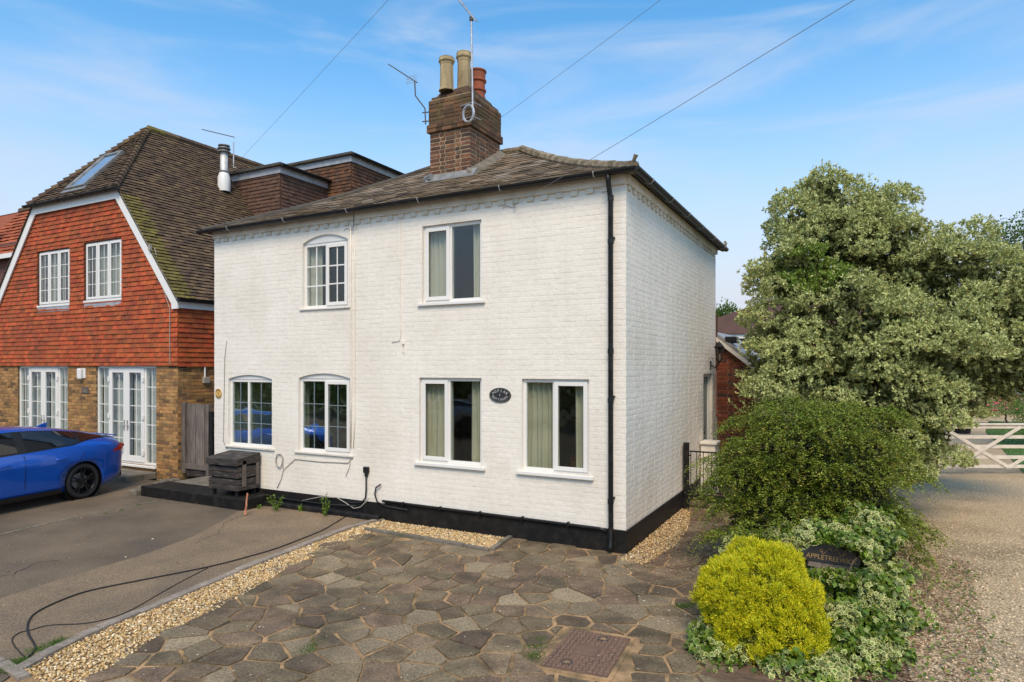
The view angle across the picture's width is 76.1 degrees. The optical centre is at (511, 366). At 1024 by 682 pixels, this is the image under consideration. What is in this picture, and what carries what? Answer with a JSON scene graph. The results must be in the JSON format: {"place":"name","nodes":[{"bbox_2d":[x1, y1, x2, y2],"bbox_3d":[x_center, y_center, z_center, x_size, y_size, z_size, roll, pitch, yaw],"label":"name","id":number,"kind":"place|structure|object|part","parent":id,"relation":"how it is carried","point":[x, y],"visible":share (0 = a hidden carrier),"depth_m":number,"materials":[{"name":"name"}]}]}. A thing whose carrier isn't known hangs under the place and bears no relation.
{"place":"outdoors","nodes":[
{"label":"outdoors","id":0,"kind":"place"},
{"bbox_2d":[0,480,266,681],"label":"asphalt drive","id":1,"kind":"structure","parent":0,"point":[96,537],"depth_m":9.81,"materials":[{"name":"grey asphalt"}]},
{"bbox_2d":[0,656,30,681],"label":"edging kerb","id":2,"kind":"structure","parent":1,"relation":"on","point":[17,674],"depth_m":5.25,"materials":[{"name":"stone"}]},
{"bbox_2d":[0,644,54,674],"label":"grass tuft","id":3,"kind":"object","parent":1,"relation":"on","point":[16,661],"visible":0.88,"depth_m":5.47,"materials":[{"name":"green plant"}]},
{"bbox_2d":[0,423,123,504],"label":"parked car","id":4,"kind":"object","parent":1,"relation":"on","point":[40,460],"visible":0.99,"depth_m":11.70,"materials":[{"name":"blue paint"}]},
{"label":"side window","id":5,"kind":"part","parent":4,"relation":"part of","materials":[{"name":"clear glass"}]},
{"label":"side window","id":6,"kind":"part","parent":4,"relation":"part of","materials":[{"name":"black glass"}]},
{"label":"side window","id":7,"kind":"part","parent":4,"relation":"part of","materials":[{"name":"black glass"}]},
{"bbox_2d":[0,500,157,534],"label":"drive joint","id":8,"kind":"object","parent":1,"relation":"on","point":[75,516],"visible":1,"depth_m":10.63,"materials":[{"name":"black asphalt"}]},
{"bbox_2d":[111,468,155,482],"bbox_3d":[-9.021,2.410,14.661,2.350,0.160,0.670,0,0,28],"label":"door step","id":9,"kind":"object","parent":1,"relation":"on","point":[128,475],"depth_m":14.14,"materials":[{"name":"concrete"}]},
{"bbox_2d":[129,478,179,495],"bbox_3d":[-7.144,2.405,13.149,0.246,0.150,1.464,0,0,3],"label":"rubble edge","id":10,"kind":"object","parent":1,"relation":"on","point":[135,492],"visible":0.34,"depth_m":12.59,"materials":[{"name":"concrete"}]},
{"bbox_2d":[0,489,322,626],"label":"drive crumbs","id":11,"kind":"object","parent":1,"relation":"on","point":[130,539],"visible":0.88,"depth_m":9.09,"materials":[{"name":"grey gravel"}]},
{"bbox_2d":[8,487,339,575],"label":"fallen leaves","id":12,"kind":"object","parent":1,"relation":"on","point":[152,538],"visible":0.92,"depth_m":9.37,"materials":[{"name":"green plant"}]},
{"bbox_2d":[0,506,383,659],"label":"asphalt patch","id":13,"kind":"object","parent":1,"relation":"on","point":[231,540],"visible":0.8,"depth_m":7.65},
{"bbox_2d":[39,635,79,648],"bbox_3d":[-3.994,2.437,5.801,0.313,0.050,0.309,0,0,-23],"label":"grass tuft","id":14,"kind":"object","parent":13,"relation":"on","point":[52,643],"visible":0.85,"depth_m":5.80,"materials":[{"name":"green plant"}]},
{"bbox_2d":[11,568,206,656],"bbox_3d":[-4.054,2.451,6.779,0.543,0.010,2.474,0,0,15],"label":"ground cable","id":15,"kind":"object","parent":13,"relation":"on","point":[94,621],"visible":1,"depth_m":6.26,"materials":[{"name":"black plastic"}]},
{"bbox_2d":[26,511,360,657],"bbox_3d":[-3.756,2.400,8.233,1.044,0.112,5.423,0,0,17],"label":"ground cable","id":16,"kind":"object","parent":13,"relation":"on","point":[28,633],"visible":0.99,"depth_m":7.50,"materials":[{"name":"black plastic"}]},
{"bbox_2d":[244,493,247,514],"bbox_3d":[-4.389,2.277,10.805,0.054,0.361,0.106,0,0,-5],"label":"copper pipe","id":17,"kind":"object","parent":13,"relation":"on","point":[245,511],"visible":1,"depth_m":10.78,"materials":[{"name":"brown metal"}]},
{"bbox_2d":[266,494,283,510],"bbox_3d":[-4.006,2.310,11.085,0.361,0.305,0.122,0,0,5],"label":"weed","id":18,"kind":"object","parent":13,"relation":"on","point":[276,507],"visible":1,"depth_m":11.08,"materials":[{"name":"green plant"}]},
{"bbox_2d":[319,492,329,515],"bbox_3d":[-3.053,2.255,10.703,0.200,0.422,0.144,0,0,37],"label":"weed","id":19,"kind":"object","parent":13,"relation":"on","point":[325,508],"visible":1,"depth_m":10.70,"materials":[{"name":"green plant"}]},
{"bbox_2d":[14,518,383,668],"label":"sett kerb","id":20,"kind":"structure","parent":1,"relation":"on","point":[35,659],"depth_m":6.75,"materials":[{"name":"concrete"}]},
{"bbox_2d":[141,476,268,510],"bbox_3d":[-5.461,2.380,12.461,2.800,0.220,1.530,0,0,28],"label":"black step","id":21,"kind":"object","parent":1,"relation":"on","point":[198,490],"visible":0.61,"depth_m":11.83,"materials":[{"name":"paint"}]},
{"bbox_2d":[181,402,213,476],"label":"side gate","id":22,"kind":"structure","parent":21,"relation":"on","point":[197,434],"depth_m":13.98,"materials":[{"name":"grey wood"}]},
{"bbox_2d":[206,450,259,496],"bbox_3d":[-4.971,1.907,11.673,0.780,0.731,0.530,0,0,28],"label":"slatted box","id":23,"kind":"object","parent":21,"relation":"on","point":[236,471],"visible":1,"depth_m":11.51,"materials":[{"name":"grey wood"}]},
{"bbox_2d":[2,528,354,681],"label":"gravel strip","id":24,"kind":"object","parent":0,"point":[10,679],"visible":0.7,"depth_m":5.86,"materials":[{"name":"beige gravel"}]},
{"bbox_2d":[25,520,503,681],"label":"gravel","id":25,"kind":"structure","parent":24,"relation":"on","point":[251,580],"depth_m":6.55,"materials":[{"name":"beige gravel"}]},
{"bbox_2d":[0,125,403,480],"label":"tile hung house","id":26,"kind":"structure","parent":0,"point":[151,200],"depth_m":15.79,"materials":[{"name":"orange tile"}]},
{"bbox_2d":[26,368,49,427],"bbox_3d":[-12.295,1.100,16.988,1.088,2.180,0.045,0,0,28],"label":"curtain","id":27,"kind":"object","parent":26,"relation":"hanging from","point":[39,397],"visible":0.26,"depth_m":17.00,"materials":[{"name":"white fabric"}]},
{"bbox_2d":[20,366,67,428],"bbox_3d":[-11.863,1.100,16.604,2.290,2.220,0.158,0,0,28],"label":"french door","id":28,"kind":"structure","parent":26,"relation":"in","point":[58,370],"depth_m":16.59,"materials":[{"name":"white plastic"}]},
{"bbox_2d":[37,248,69,307],"bbox_3d":[-11.307,-2.155,16.394,1.450,1.450,0.370,0,0,28],"label":"window","id":29,"kind":"structure","parent":26,"relation":"in","point":[50,303],"depth_m":16.34,"materials":[{"name":"white plastic"}]},
{"bbox_2d":[53,253,63,300],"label":"curtain","id":30,"kind":"object","parent":26,"relation":"hanging from","point":[55,274],"visible":0.26,"depth_m":16.60,"materials":[{"name":"beige fabric"}]},
{"bbox_2d":[51,368,67,428],"bbox_3d":[-11.278,1.100,16.453,1.097,2.180,0.043,0,0,28],"label":"curtain","id":31,"kind":"object","parent":26,"relation":"hanging from","point":[65,395],"visible":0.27,"depth_m":16.46,"materials":[{"name":"white fabric"}]},
{"bbox_2d":[77,368,85,378],"bbox_3d":[-10.308,0.179,15.666,0.220,0.260,0.110,0,0,28],"label":"wall light","id":32,"kind":"object","parent":26,"relation":"attached to","point":[81,373],"visible":1,"depth_m":15.64,"materials":[{"name":"white plastic"}]},
{"bbox_2d":[81,387,88,393],"bbox_3d":[-10.219,0.582,15.666,0.280,0.150,0.023,0,0,28],"label":"name plate","id":33,"kind":"object","parent":26,"relation":"attached to","point":[84,390],"visible":1,"depth_m":15.65,"materials":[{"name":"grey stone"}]},
{"bbox_2d":[83,239,121,302],"bbox_3d":[-9.546,-2.220,15.327,1.500,1.420,0.120,0,0,28],"label":"window","id":34,"kind":"structure","parent":26,"relation":"in","point":[99,298],"depth_m":15.39,"materials":[{"name":"white plastic"}]},
{"bbox_2d":[95,243,119,296],"bbox_3d":[-9.476,-2.240,15.493,1.353,1.320,0.020,0,0,28],"label":"curtain","id":35,"kind":"object","parent":26,"relation":"hanging from","point":[116,271],"visible":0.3,"depth_m":15.46,"materials":[{"name":"beige fabric"}]},
{"bbox_2d":[105,368,132,454],"bbox_3d":[-9.237,1.100,15.379,1.079,2.180,0.045,0,0,28],"label":"curtain","id":36,"kind":"object","parent":26,"relation":"hanging from","point":[116,401],"visible":0.3,"depth_m":15.38,"materials":[{"name":"white fabric"}]},
{"bbox_2d":[98,366,155,465],"bbox_3d":[-8.817,1.100,15.001,2.255,2.220,0.158,0,0,28],"label":"french door","id":37,"kind":"structure","parent":26,"relation":"in","point":[144,459],"depth_m":14.94,"materials":[{"name":"white plastic"}]},
{"bbox_2d":[134,368,155,462],"bbox_3d":[-8.248,1.100,14.859,1.076,2.180,0.045,0,0,28],"label":"curtain","id":38,"kind":"object","parent":26,"relation":"hanging from","point":[139,414],"visible":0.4,"depth_m":15.02,"materials":[{"name":"white fabric"}]},
{"bbox_2d":[202,367,209,382],"bbox_3d":[-6.849,0.180,14.666,0.070,0.400,0.160,0,0,28],"label":"junction box","id":39,"kind":"object","parent":26,"relation":"attached to","point":[205,379],"visible":1,"depth_m":14.63,"materials":[{"name":"beige"}]},
{"bbox_2d":[202,129,236,167],"bbox_3d":[-8.189,-6.088,18.284,1.383,1.298,0.190,0,0,28],"label":"aerial","id":40,"kind":"object","parent":26,"relation":"attached to","point":[233,144],"visible":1,"depth_m":17.99,"materials":[{"name":"metal"}]},
{"bbox_2d":[78,482,769,681],"bbox_3d":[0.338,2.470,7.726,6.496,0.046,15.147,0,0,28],"label":"paving","id":41,"kind":"structure","parent":0,"point":[400,592],"depth_m":6.45,"materials":[{"name":"stone"}]},
{"bbox_2d":[294,634,340,654],"bbox_3d":[-1.752,2.450,5.779,0.314,0.024,0.515,0,0,28],"label":"grass tuft","id":42,"kind":"object","parent":41,"relation":"on","point":[311,645],"visible":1,"depth_m":5.73,"materials":[{"name":"green plant"}]},
{"bbox_2d":[364,527,511,550],"bbox_3d":[-1.101,2.458,9.522,2.275,0.085,0.740,0,0,28],"label":"bed edging","id":43,"kind":"object","parent":41,"relation":"on","point":[497,545],"visible":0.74,"depth_m":9.16,"materials":[{"name":"concrete"}]},
{"bbox_2d":[228,536,696,680],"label":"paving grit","id":44,"kind":"object","parent":41,"relation":"on","point":[426,640],"visible":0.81,"depth_m":6.39,"materials":[{"name":"beige gravel"}]},
{"bbox_2d":[521,634,555,659],"bbox_3d":[0.222,2.450,5.750,0.257,0.024,0.604,0,0,18],"label":"grass tuft","id":45,"kind":"object","parent":41,"relation":"on","point":[536,655],"visible":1,"depth_m":5.68,"materials":[{"name":"green plant"}]},
{"bbox_2d":[536,628,635,681],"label":"manhole cover","id":46,"kind":"object","parent":41,"relation":"on","point":[575,652],"visible":1,"depth_m":5.55,"materials":[{"name":"metal"}]},
{"bbox_2d":[621,509,689,563],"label":"loose gravel","id":47,"kind":"structure","parent":41,"relation":"on","point":[668,534],"depth_m":9.25,"materials":[{"name":"beige gravel"}]},
{"bbox_2d":[670,601,697,609],"bbox_3d":[1.807,2.447,6.711,0.298,0.032,0.241,0,0,-20],"label":"grass tuft","id":48,"kind":"object","parent":41,"relation":"on","point":[683,605],"visible":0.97,"depth_m":6.70,"materials":[{"name":"green plant"}]},
{"bbox_2d":[624,488,755,569],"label":"leaf litter","id":49,"kind":"object","parent":41,"relation":"on","point":[684,539],"visible":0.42,"depth_m":9.03,"materials":[{"name":"brown plant"}]},
{"bbox_2d":[700,440,720,494],"bbox_3d":[3.851,1.955,12.711,0.310,1.010,0.420,0,0,28],"label":"gate post","id":50,"kind":"object","parent":41,"relation":"on","point":[709,445],"visible":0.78,"depth_m":12.59,"materials":[{"name":"white paint"}]},
{"bbox_2d":[0,0,1023,317],"label":"sky","id":51,"kind":"structure","parent":0,"point":[928,94],"materials":[{"name":"blue"}]},
{"bbox_2d":[570,455,575,467],"bbox_3d":[1.344,1.830,9.984,0.850,0.900,0.420,0,0,28],"label":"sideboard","id":52,"kind":"object","parent":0,"point":[573,461],"visible":0.1,"depth_m":9.98,"materials":[{"name":"brown wood"}]},
{"bbox_2d":[154,387,1023,480],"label":"ground","id":53,"kind":"structure","parent":0,"point":[716,423],"depth_m":29.50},
{"bbox_2d":[0,208,29,281],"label":"orange roof house","id":54,"kind":"structure","parent":53,"relation":"on","point":[11,225],"depth_m":30.34,"materials":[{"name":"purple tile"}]},
{"bbox_2d":[195,50,728,553],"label":"cottage","id":55,"kind":"structure","parent":53,"relation":"on","point":[599,280],"depth_m":10.28,"materials":[{"name":"white paint"}]},
{"bbox_2d":[215,389,221,397],"bbox_3d":[-5.512,0.511,12.288,0.176,0.184,0.017,0,0,28],"label":"round sign","id":56,"kind":"object","parent":55,"relation":"attached to","point":[218,393],"visible":1,"depth_m":12.28,"materials":[{"name":"gold metal"}]},
{"bbox_2d":[223,341,226,447],"bbox_3d":[-5.341,0.531,12.196,0.115,2.017,0.011,0,0,28],"label":"wall cable","id":57,"kind":"object","parent":55,"relation":"attached to","point":[224,384],"depth_m":12.21,"materials":[{"name":"beige plastic"}]},
{"bbox_2d":[224,379,274,450],"bbox_3d":[-4.753,0.870,11.948,1.270,1.260,0.150,0,0,28],"label":"window","id":58,"kind":"structure","parent":55,"relation":"in","point":[242,445],"depth_m":12.02,"materials":[{"name":"white plastic"}]},
{"bbox_2d":[245,490,355,505],"bbox_3d":[-3.703,2.276,11.283,2.620,0.090,0.021,0,0,28],"label":"wall cable","id":59,"kind":"object","parent":55,"relation":"attached to","point":[307,501],"depth_m":11.14,"materials":[{"name":"black"}]},
{"bbox_2d":[275,453,351,469],"bbox_3d":[-3.406,1.659,11.167,1.748,0.331,0.036,0,0,28],"label":"coiled cable","id":60,"kind":"object","parent":55,"relation":"attached to","point":[300,459],"visible":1,"depth_m":11.42,"materials":[{"name":"beige plastic"}]},
{"bbox_2d":[311,247,322,305],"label":"curtain","id":61,"kind":"object","parent":55,"relation":"hanging from","point":[319,278],"visible":0.78,"depth_m":11.38,"materials":[{"name":"beige fabric"}]},
{"bbox_2d":[294,378,353,457],"bbox_3d":[-3.167,0.855,11.114,1.315,1.290,0.150,0,0,28],"label":"window","id":62,"kind":"structure","parent":55,"relation":"in","point":[328,450],"depth_m":11.09,"materials":[{"name":"white plastic"}]},
{"bbox_2d":[299,240,349,310],"bbox_3d":[-3.146,-1.530,11.106,1.131,1.140,0.145,0,0,28],"label":"window","id":63,"kind":"structure","parent":55,"relation":"in","point":[339,304],"depth_m":11.07,"materials":[{"name":"white plastic"}]},
{"bbox_2d":[302,496,369,508],"bbox_3d":[-2.947,2.223,10.885,1.482,0.213,0.016,0,0,28],"label":"wall cable","id":64,"kind":"object","parent":55,"relation":"attached to","point":[341,500],"depth_m":10.81,"materials":[{"name":"beige"}]},
{"bbox_2d":[350,225,351,447],"bbox_3d":[-2.649,-0.496,10.780,0.035,3.673,0.021,0,0,28],"label":"conduit","id":65,"kind":"object","parent":55,"relation":"attached to","point":[351,340],"visible":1,"depth_m":10.77,"materials":[{"name":"white paint"}]},
{"bbox_2d":[353,224,355,447],"bbox_3d":[-2.589,-0.503,10.749,0.054,3.681,0.014,0,0,28],"label":"wall cable","id":66,"kind":"object","parent":55,"relation":"attached to","point":[355,337],"depth_m":10.74,"materials":[{"name":"white paint"}]},
{"bbox_2d":[341,467,368,503],"bbox_3d":[-2.576,1.942,10.726,0.581,0.625,0.054,0,0,28],"label":"outdoor socket","id":67,"kind":"object","parent":55,"relation":"attached to","point":[366,470],"visible":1,"depth_m":10.60,"materials":[{"name":"black plastic"}]},
{"bbox_2d":[353,192,409,227],"bbox_3d":[-2.188,-2.617,10.879,1.061,0.702,0.244,0,0,-39],"label":"lead in cable","id":68,"kind":"object","parent":55,"relation":"attached to","point":[376,202],"visible":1,"depth_m":10.70,"materials":[{"name":"black plastic"}]},
{"bbox_2d":[374,484,407,510],"bbox_3d":[-1.919,2.067,10.367,0.674,0.378,0.026,0,0,28],"label":"hose","id":69,"kind":"object","parent":55,"relation":"attached to","point":[376,487],"visible":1,"depth_m":10.44,"materials":[{"name":"black rubber"}]},
{"bbox_2d":[392,277,400,341],"bbox_3d":[-1.828,-1.376,10.348,0.183,1.992,0.012,0,0,28],"label":"wall cable","id":70,"kind":"object","parent":55,"relation":"attached to","point":[400,310],"depth_m":10.31,"materials":[{"name":"white paint"}]},
{"bbox_2d":[388,64,428,124],"bbox_3d":[-1.996,-5.253,12.523,1.160,1.416,0.205,0,0,35],"label":"aerial","id":71,"kind":"object","parent":55,"relation":"attached to","point":[425,112],"visible":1,"depth_m":12.30,"materials":[{"name":"grey metal"}]},
{"bbox_2d":[430,230,445,296],"bbox_3d":[-1.101,-1.570,10.174,0.445,1.230,0.050,0,0,28],"label":"curtain","id":72,"kind":"object","parent":55,"relation":"hanging from","point":[437,263],"visible":0.47,"depth_m":10.21,"materials":[{"name":"beige fabric"}]},
{"bbox_2d":[427,384,453,459],"bbox_3d":[-1.121,0.828,10.185,0.513,1.345,0.048,0,0,28],"label":"curtain","id":73,"kind":"object","parent":55,"relation":"hanging from","point":[435,419],"visible":0.66,"depth_m":10.23,"materials":[{"name":"beige fabric"}]},
{"bbox_2d":[414,378,485,470],"bbox_3d":[-0.929,0.853,9.928,1.260,1.355,0.165,0,0,28],"label":"window","id":74,"kind":"structure","parent":55,"relation":"in","point":[448,382],"depth_m":9.96,"materials":[{"name":"white plastic"}]},
{"bbox_2d":[417,220,484,305],"bbox_3d":[-0.903,-1.547,9.918,1.195,1.235,0.160,0,0,28],"label":"window","id":75,"kind":"structure","parent":55,"relation":"in","point":[449,299],"depth_m":9.95,"materials":[{"name":"white plastic"}]},
{"bbox_2d":[459,0,480,122],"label":"aerial","id":76,"kind":"object","parent":55,"relation":"attached to","point":[471,17],"visible":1,"depth_m":11.69,"materials":[{"name":"metal"}]},
{"bbox_2d":[472,381,479,461],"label":"curtain","id":77,"kind":"object","parent":55,"relation":"hanging from","point":[475,421],"visible":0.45,"depth_m":9.89,"materials":[{"name":"fabric"}]},
{"bbox_2d":[473,225,479,296],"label":"curtain","id":78,"kind":"object","parent":55,"relation":"hanging from","point":[476,231],"visible":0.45,"depth_m":9.87,"materials":[{"name":"beige fabric"}]},
{"bbox_2d":[489,388,510,402],"bbox_3d":[-0.174,0.417,9.478,0.356,0.216,0.020,0,0,28],"label":"oval sign","id":79,"kind":"object","parent":55,"relation":"attached to","point":[500,395],"visible":1,"depth_m":9.47,"materials":[{"name":"grey metal"}]},
{"bbox_2d":[528,382,559,467],"bbox_3d":[0.445,0.832,9.361,0.510,1.347,0.052,0,0,28],"label":"curtain","id":80,"kind":"object","parent":55,"relation":"hanging from","point":[540,424],"visible":0.69,"depth_m":9.37,"materials":[{"name":"fabric"}]},
{"bbox_2d":[516,379,593,480],"bbox_3d":[0.607,0.857,9.121,1.160,1.357,0.165,0,0,28],"label":"window","id":81,"kind":"structure","parent":55,"relation":"in","point":[556,382],"depth_m":9.10,"materials":[{"name":"white plastic"}]},
{"bbox_2d":[576,386,582,467],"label":"curtain","id":82,"kind":"object","parent":55,"relation":"hanging from","point":[579,426],"visible":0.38,"depth_m":9.10,"materials":[{"name":"fabric"}]},
{"bbox_2d":[703,377,706,439],"bbox_3d":[3.910,1.260,13.442,0.055,2.080,0.790,0,0,28],"label":"side door","id":83,"kind":"structure","parent":55,"relation":"in","point":[705,378],"depth_m":13.60,"materials":[{"name":"grey"}]},
{"bbox_2d":[683,442,739,508],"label":"iron gate","id":84,"kind":"structure","parent":55,"relation":"attached to","point":[686,455],"depth_m":11.30,"materials":[{"name":"black metal"}]},
{"bbox_2d":[710,341,723,369],"bbox_3d":[4.253,-0.225,13.531,0.286,0.590,0.201,0,0,52],"label":"wall lantern","id":85,"kind":"object","parent":55,"relation":"attached to","point":[718,345],"depth_m":13.49,"materials":[{"name":"black metal"}]},
{"bbox_2d":[716,296,739,316],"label":"distant tree","id":86,"kind":"object","parent":53,"relation":"on","point":[727,309],"visible":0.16,"depth_m":43.50,"materials":[{"name":"green plant"}]},
{"bbox_2d":[716,293,894,414],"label":"distant house","id":87,"kind":"structure","parent":53,"relation":"on","point":[727,325],"depth_m":32.67,"materials":[{"name":"red brick"}]},
{"bbox_2d":[698,518,911,681],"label":"soil bed","id":88,"kind":"object","parent":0,"point":[744,673],"depth_m":5.21,"materials":[{"name":"brown soil"}]},
{"bbox_2d":[689,534,832,665],"bbox_3d":[2.243,2.012,5.889,1.194,0.947,1.323,0,0,28],"label":"golden conifer","id":89,"kind":"object","parent":88,"relation":"on","point":[775,587],"visible":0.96,"depth_m":5.56,"materials":[{"name":"yellow plant"}]},
{"bbox_2d":[716,315,807,478],"bbox_3d":[5.937,0.680,14.862,2.160,3.560,2.730,0,0,28],"label":"brick extension","id":90,"kind":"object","parent":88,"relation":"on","point":[729,364],"visible":0.27,"depth_m":14.11,"materials":[{"name":"red brick"}]},
{"bbox_2d":[682,500,943,681],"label":"variegated ivy","id":91,"kind":"object","parent":88,"relation":"on","point":[875,588],"visible":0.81,"depth_m":5.86,"materials":[{"name":"green plant"}]},
{"bbox_2d":[682,394,958,596],"bbox_3d":[3.590,1.428,7.795,3.228,2.194,2.546,0,0,-24],"label":"cotoneaster bush","id":92,"kind":"object","parent":88,"relation":"on","point":[822,443],"visible":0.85,"depth_m":7.49,"materials":[{"name":"green plant"}]},
{"bbox_2d":[802,543,860,600],"bbox_3d":[2.989,2.079,6.145,0.547,0.862,0.062,0,0,0],"label":"name sign","id":93,"kind":"object","parent":88,"relation":"on","point":[825,555],"visible":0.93,"depth_m":6.12,"materials":[{"name":"grey"}]},
{"bbox_2d":[848,415,1023,681],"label":"gravel drive","id":94,"kind":"structure","parent":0,"point":[991,499],"depth_m":8.69,"materials":[{"name":"beige gravel"}]},
{"bbox_2d":[728,158,1023,503],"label":"variegated shrub","id":95,"kind":"object","parent":94,"relation":"on","point":[940,367],"visible":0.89,"depth_m":10.52,"materials":[{"name":"green plant"}]},
{"bbox_2d":[861,543,990,681],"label":"mulch","id":96,"kind":"object","parent":94,"relation":"on","point":[955,659],"visible":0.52,"depth_m":6.08,"materials":[{"name":"brown plant"}]},
{"bbox_2d":[898,562,1009,680],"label":"ground cover","id":97,"kind":"object","parent":96,"relation":"on","point":[954,655],"visible":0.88,"depth_m":6.01,"materials":[{"name":"beige gravel"}]},
{"bbox_2d":[951,415,972,433],"bbox_3d":[16.423,1.739,24.021,1.443,1.443,1.206,0,0,1],"label":"flower tub","id":98,"kind":"object","parent":94,"relation":"on","point":[962,431],"visible":0.02,"depth_m":23.78,"materials":[{"name":"black plastic"}]},
{"bbox_2d":[908,521,1023,681],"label":"drive gravel","id":99,"kind":"structure","parent":94,"relation":"on","point":[992,668],"depth_m":6.58,"materials":[{"name":"beige gravel"}]},
{"bbox_2d":[932,423,1023,468],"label":"field gate","id":100,"kind":"structure","parent":94,"relation":"on","point":[1015,427],"depth_m":14.90,"materials":[{"name":"white wood"}]},
{"bbox_2d":[978,394,1023,415],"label":"garden wall","id":101,"kind":"structure","parent":94,"relation":"on","point":[1002,408],"depth_m":32.68,"materials":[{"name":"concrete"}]},
{"bbox_2d":[986,420,1023,471],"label":"lawn","id":102,"kind":"structure","parent":0,"point":[1009,451],"depth_m":20.96,"materials":[{"name":"green plant"}]},
{"bbox_2d":[959,209,1023,339],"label":"garden tree","id":103,"kind":"object","parent":102,"relation":"on","point":[1014,236],"visible":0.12,"depth_m":18.98,"materials":[{"name":"green plant"}]},
{"bbox_2d":[983,395,1023,422],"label":"rose bush","id":104,"kind":"object","parent":102,"relation":"on","point":[998,407],"visible":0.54,"depth_m":27.39,"materials":[{"name":"green plant"}]},
{"bbox_2d":[1005,392,1023,434],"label":"hedge bush","id":105,"kind":"object","parent":102,"relation":"on","point":[1018,416],"visible":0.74,"depth_m":20.17,"materials":[{"name":"green plant"}]},
{"label":"road","id":106,"kind":"structure","parent":0,"visible":0},
{"bbox_3d":[12.935,-1.520,-11.749,0.296,8.560,0.296,0,0,28],"label":"telegraph pole","id":107,"kind":"object","parent":106,"relation":"on","visible":0},
{"bbox_2d":[249,0,387,149],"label":"overhead wire","id":108,"kind":"object","parent":107,"relation":"attached to","point":[319,74],"visible":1,"depth_m":12.00,"materials":[{"name":"grey metal"}]},
{"bbox_2d":[502,0,659,116],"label":"overhead wire","id":109,"kind":"object","parent":107,"relation":"attached to","point":[586,54],"visible":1,"depth_m":10.17,"materials":[{"name":"grey metal"}]},
{"bbox_2d":[514,0,853,205],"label":"overhead wire","id":110,"kind":"object","parent":107,"relation":"attached to","point":[699,93],"visible":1,"depth_m":6.28,"materials":[{"name":"grey"}]}
]}

